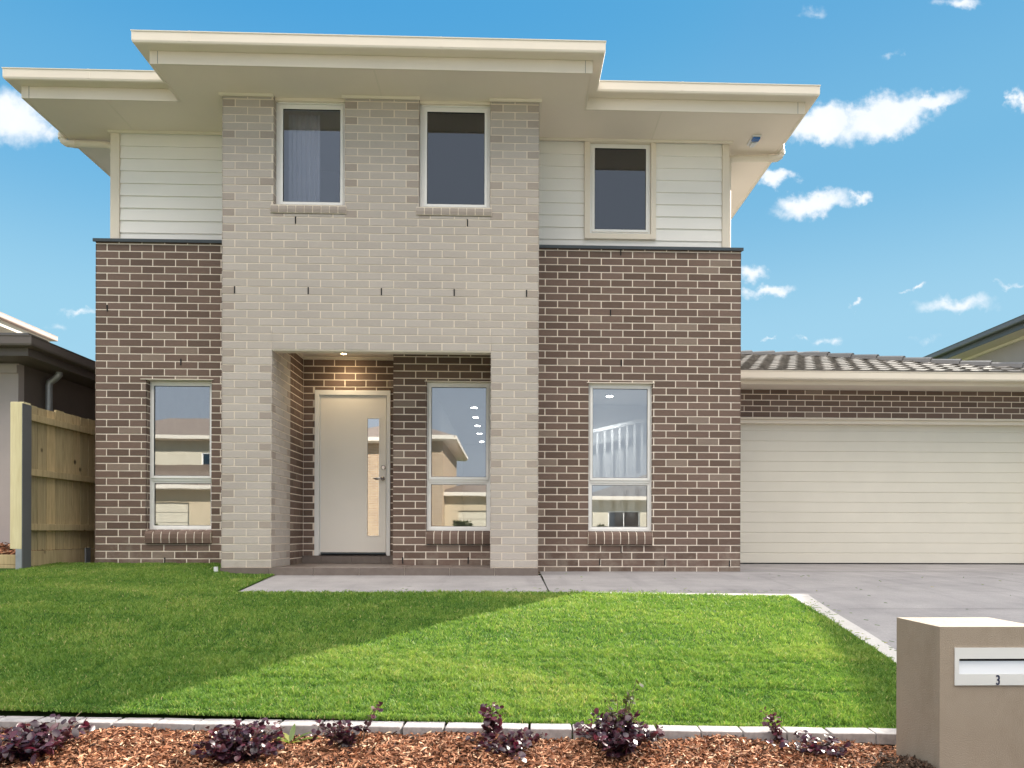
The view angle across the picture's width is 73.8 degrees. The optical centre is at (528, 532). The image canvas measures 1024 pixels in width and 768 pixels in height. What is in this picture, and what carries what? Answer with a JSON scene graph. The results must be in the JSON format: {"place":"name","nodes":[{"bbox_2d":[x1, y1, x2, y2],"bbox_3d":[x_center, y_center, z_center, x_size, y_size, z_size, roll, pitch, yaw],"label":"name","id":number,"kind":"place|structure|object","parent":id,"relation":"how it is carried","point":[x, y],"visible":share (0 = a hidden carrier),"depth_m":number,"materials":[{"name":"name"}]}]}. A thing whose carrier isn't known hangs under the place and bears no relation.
{"place":"outdoors","nodes":[
{"label":"outdoors","id":0,"kind":"place"},
{"bbox_2d":[241,575,547,591],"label":"front path","id":1,"kind":"structure","parent":0,"point":[341,583],"depth_m":6.66,"materials":[{"name":"concrete"}]},
{"bbox_2d":[0,562,896,737],"bbox_3d":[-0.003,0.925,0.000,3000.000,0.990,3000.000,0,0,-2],"label":"ground","id":2,"kind":"structure","parent":0,"point":[5,713],"depth_m":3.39,"materials":[{"name":"green plant"}]},
{"bbox_2d":[0,555,14,567],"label":"retaining sleeper","id":3,"kind":"object","parent":2,"relation":"on","point":[7,561],"depth_m":7.41,"materials":[{"name":"beige wood"}]},
{"bbox_2d":[0,312,57,341],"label":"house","id":4,"kind":"structure","parent":2,"relation":"on","point":[9,324],"depth_m":15.57,"materials":[{"name":"white metal"}]},
{"bbox_2d":[0,333,95,549],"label":"neighbour house","id":5,"kind":"structure","parent":2,"relation":"on","point":[37,372],"depth_m":8.38,"materials":[{"name":"tile"}]},
{"bbox_2d":[10,402,95,568],"bbox_3d":[-5.575,-0.461,10.630,0.146,1.929,6.684,0,0,-2],"label":"timber fence","id":6,"kind":"object","parent":2,"relation":"on","point":[52,482],"visible":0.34,"depth_m":7.81,"materials":[{"name":"brown wood"}]},
{"bbox_2d":[593,592,896,663],"bbox_3d":[1.464,0.791,4.260,2.070,0.528,3.635,0,0,-2],"label":"concrete edge","id":7,"kind":"object","parent":2,"relation":"on","point":[874,641],"visible":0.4,"depth_m":4.94,"materials":[{"name":"grey concrete"}]},
{"bbox_2d":[924,314,1023,361],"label":"neighbour house","id":8,"kind":"structure","parent":2,"relation":"on","point":[1003,342],"depth_m":15.23,"materials":[{"name":"paint"}]},
{"bbox_2d":[0,725,935,767],"bbox_3d":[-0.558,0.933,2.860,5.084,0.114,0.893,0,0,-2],"label":"bark mulch","id":9,"kind":"object","parent":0,"point":[126,752],"visible":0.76,"depth_m":2.88,"materials":[{"name":"brown wood"}]},
{"bbox_2d":[0,717,94,765],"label":"purple shrub","id":10,"kind":"object","parent":9,"relation":"on","point":[25,744],"visible":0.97,"depth_m":2.83,"materials":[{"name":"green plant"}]},
{"bbox_2d":[33,711,81,749],"bbox_3d":[-2.002,0.868,2.959,0.235,0.166,0.194,0,0,36],"label":"purple shrub","id":11,"kind":"object","parent":9,"relation":"on","point":[71,720],"visible":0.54,"depth_m":2.96,"materials":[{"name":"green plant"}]},
{"bbox_2d":[188,717,287,763],"bbox_3d":[-1.218,0.879,2.861,0.390,0.191,0.376,0,0,-18],"label":"purple shrub","id":12,"kind":"object","parent":9,"relation":"on","point":[239,751],"visible":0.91,"depth_m":2.80,"materials":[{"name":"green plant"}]},
{"bbox_2d":[225,717,279,747],"bbox_3d":[-1.179,0.874,2.887,0.196,0.179,0.252,0,0,-2],"label":"purple shrub","id":13,"kind":"object","parent":9,"relation":"on","point":[264,738],"visible":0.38,"depth_m":2.84,"materials":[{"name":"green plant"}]},
{"bbox_2d":[277,724,318,743],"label":"strap plant","id":14,"kind":"object","parent":9,"relation":"on","point":[290,736],"visible":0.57,"depth_m":3.10,"materials":[{"name":"green plant"}]},
{"bbox_2d":[309,718,362,750],"bbox_3d":[-0.838,0.887,2.973,0.211,0.164,0.176,0,0,-2],"label":"purple shrub","id":15,"kind":"object","parent":9,"relation":"on","point":[344,736],"visible":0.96,"depth_m":2.98,"materials":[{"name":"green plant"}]},
{"bbox_2d":[359,701,382,742],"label":"purple shrub","id":16,"kind":"object","parent":9,"relation":"on","point":[368,724],"visible":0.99,"depth_m":3.03,"materials":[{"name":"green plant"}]},
{"bbox_2d":[0,716,895,744],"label":"lawn edging","id":17,"kind":"object","parent":9,"relation":"on","point":[883,736],"visible":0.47,"depth_m":3.16,"materials":[{"name":"white concrete"}]},
{"bbox_2d":[478,702,505,738],"bbox_3d":[-0.171,0.851,3.040,0.112,0.187,0.138,0,0,45],"label":"purple shrub","id":18,"kind":"object","parent":9,"relation":"on","point":[489,725],"visible":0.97,"depth_m":3.04,"materials":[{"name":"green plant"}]},
{"bbox_2d":[465,727,547,761],"bbox_3d":[-0.050,0.920,2.945,0.321,0.127,0.343,0,0,-42],"label":"purple shrub","id":19,"kind":"object","parent":9,"relation":"on","point":[510,746],"visible":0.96,"depth_m":2.93,"materials":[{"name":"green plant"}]},
{"bbox_2d":[573,708,664,757],"bbox_3d":[0.386,0.882,2.963,0.327,0.229,0.398,0,0,-27],"label":"purple shrub","id":20,"kind":"object","parent":9,"relation":"on","point":[630,737],"visible":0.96,"depth_m":2.93,"materials":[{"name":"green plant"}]},
{"bbox_2d":[759,707,785,741],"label":"purple shrub","id":21,"kind":"object","parent":9,"relation":"on","point":[775,730],"visible":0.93,"depth_m":3.08,"materials":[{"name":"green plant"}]},
{"bbox_2d":[766,730,853,759],"bbox_3d":[1.223,0.910,2.903,0.263,0.110,0.330,0,0,-41],"label":"purple shrub","id":22,"kind":"object","parent":9,"relation":"on","point":[821,748],"visible":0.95,"depth_m":2.89,"materials":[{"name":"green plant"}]},
{"bbox_2d":[834,749,933,767],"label":"dry clippings","id":23,"kind":"object","parent":9,"relation":"on","point":[912,763],"visible":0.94,"depth_m":2.68,"materials":[{"name":"brown wood"}]},
{"bbox_2d":[896,617,1023,767],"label":"letterbox","id":24,"kind":"object","parent":9,"relation":"on","point":[959,692],"visible":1,"depth_m":2.60,"materials":[{"name":"beige concrete"}]},
{"bbox_2d":[0,0,1023,360],"label":"sky","id":25,"kind":"structure","parent":0,"point":[889,221],"materials":[{"name":"blue"}]},
{"bbox_2d":[2,30,1023,579],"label":"house","id":26,"kind":"structure","parent":0,"point":[344,282],"depth_m":8.08,"materials":[{"name":"brick"}]},
{"bbox_2d":[150,381,211,529],"bbox_3d":[-4.097,-0.913,8.100,0.763,1.758,0.086,0,0,-2],"label":"window","id":27,"kind":"structure","parent":26,"relation":"in","point":[154,479],"depth_m":8.07,"materials":[{"name":"white metal"}]},
{"bbox_2d":[278,104,344,204],"bbox_3d":[-2.376,-4.137,7.515,0.735,1.130,0.082,0,0,-2],"label":"window","id":28,"kind":"structure","parent":26,"relation":"in","point":[281,107],"depth_m":7.48,"materials":[{"name":"white metal"}]},
{"bbox_2d":[320,397,385,553],"bbox_3d":[-2.195,-0.719,8.543,0.810,1.972,0.106,0,0,-2],"label":"door","id":29,"kind":"structure","parent":26,"relation":"in","point":[353,429],"depth_m":8.56,"materials":[{"name":"paint"}]},
{"bbox_2d":[422,107,489,207],"bbox_3d":[-0.800,-4.132,7.559,0.745,1.130,0.082,0,0,-2],"label":"window","id":30,"kind":"structure","parent":26,"relation":"in","point":[455,141],"depth_m":7.53,"materials":[{"name":"grey glass"}]},
{"bbox_2d":[426,383,490,530],"bbox_3d":[-0.829,-0.907,8.157,0.763,1.765,0.086,0,0,-2],"label":"window","id":31,"kind":"structure","parent":26,"relation":"in","point":[431,480],"depth_m":8.12,"materials":[{"name":"white metal"}]},
{"bbox_2d":[588,384,651,530],"bbox_3d":[1.098,-0.901,8.211,0.772,1.765,0.086,0,0,-2],"label":"window","id":32,"kind":"structure","parent":26,"relation":"in","point":[598,481],"depth_m":8.18,"materials":[{"name":"white metal"}]},
{"bbox_2d":[590,144,649,233],"bbox_3d":[1.113,-4.164,8.293,0.735,1.095,0.082,0,0,-2],"label":"window","id":33,"kind":"structure","parent":26,"relation":"in","point":[619,173],"depth_m":8.26,"materials":[{"name":"grey glass"}]},
{"bbox_2d":[747,135,761,147],"bbox_3d":[2.716,-4.707,8.199,0.110,0.051,0.200,0,0,-2],"label":"soffit light","id":34,"kind":"object","parent":26,"relation":"attached to","point":[753,141],"visible":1,"depth_m":8.16,"materials":[{"name":"white plastic"}]},
{"bbox_2d":[740,424,1023,563],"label":"garage door","id":35,"kind":"structure","parent":26,"relation":"in","point":[810,494],"depth_m":10.27,"materials":[{"name":"beige metal"}]},
{"bbox_2d":[539,571,1023,595],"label":"garage apron","id":36,"kind":"object","parent":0,"point":[888,583],"visible":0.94,"depth_m":6.86,"materials":[{"name":"concrete"}]},
{"bbox_2d":[740,564,1023,571],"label":"garage threshold","id":37,"kind":"object","parent":36,"relation":"on","point":[884,567],"visible":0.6,"depth_m":9.13,"materials":[{"name":"concrete"}]},
{"bbox_2d":[809,595,1023,649],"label":"driveway","id":38,"kind":"structure","parent":0,"point":[1008,608],"depth_m":5.48,"materials":[{"name":"concrete"}]},
{"bbox_2d":[541,568,1014,608],"bbox_3d":[4.302,0.745,5.546,6.171,0.564,7.837,0,0,-35],"label":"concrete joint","id":39,"kind":"object","parent":38,"relation":"on","point":[849,608],"visible":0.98,"depth_m":5.43,"materials":[{"name":"grey concrete"}]},
{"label":"garden soil","id":40,"kind":"structure","parent":0,"visible":0},
{"bbox_2d":[0,542,39,554],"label":"garden mulch","id":41,"kind":"object","parent":40,"relation":"on","point":[8,550],"visible":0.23,"depth_m":7.64,"materials":[{"name":"brown wood"}]}
]}

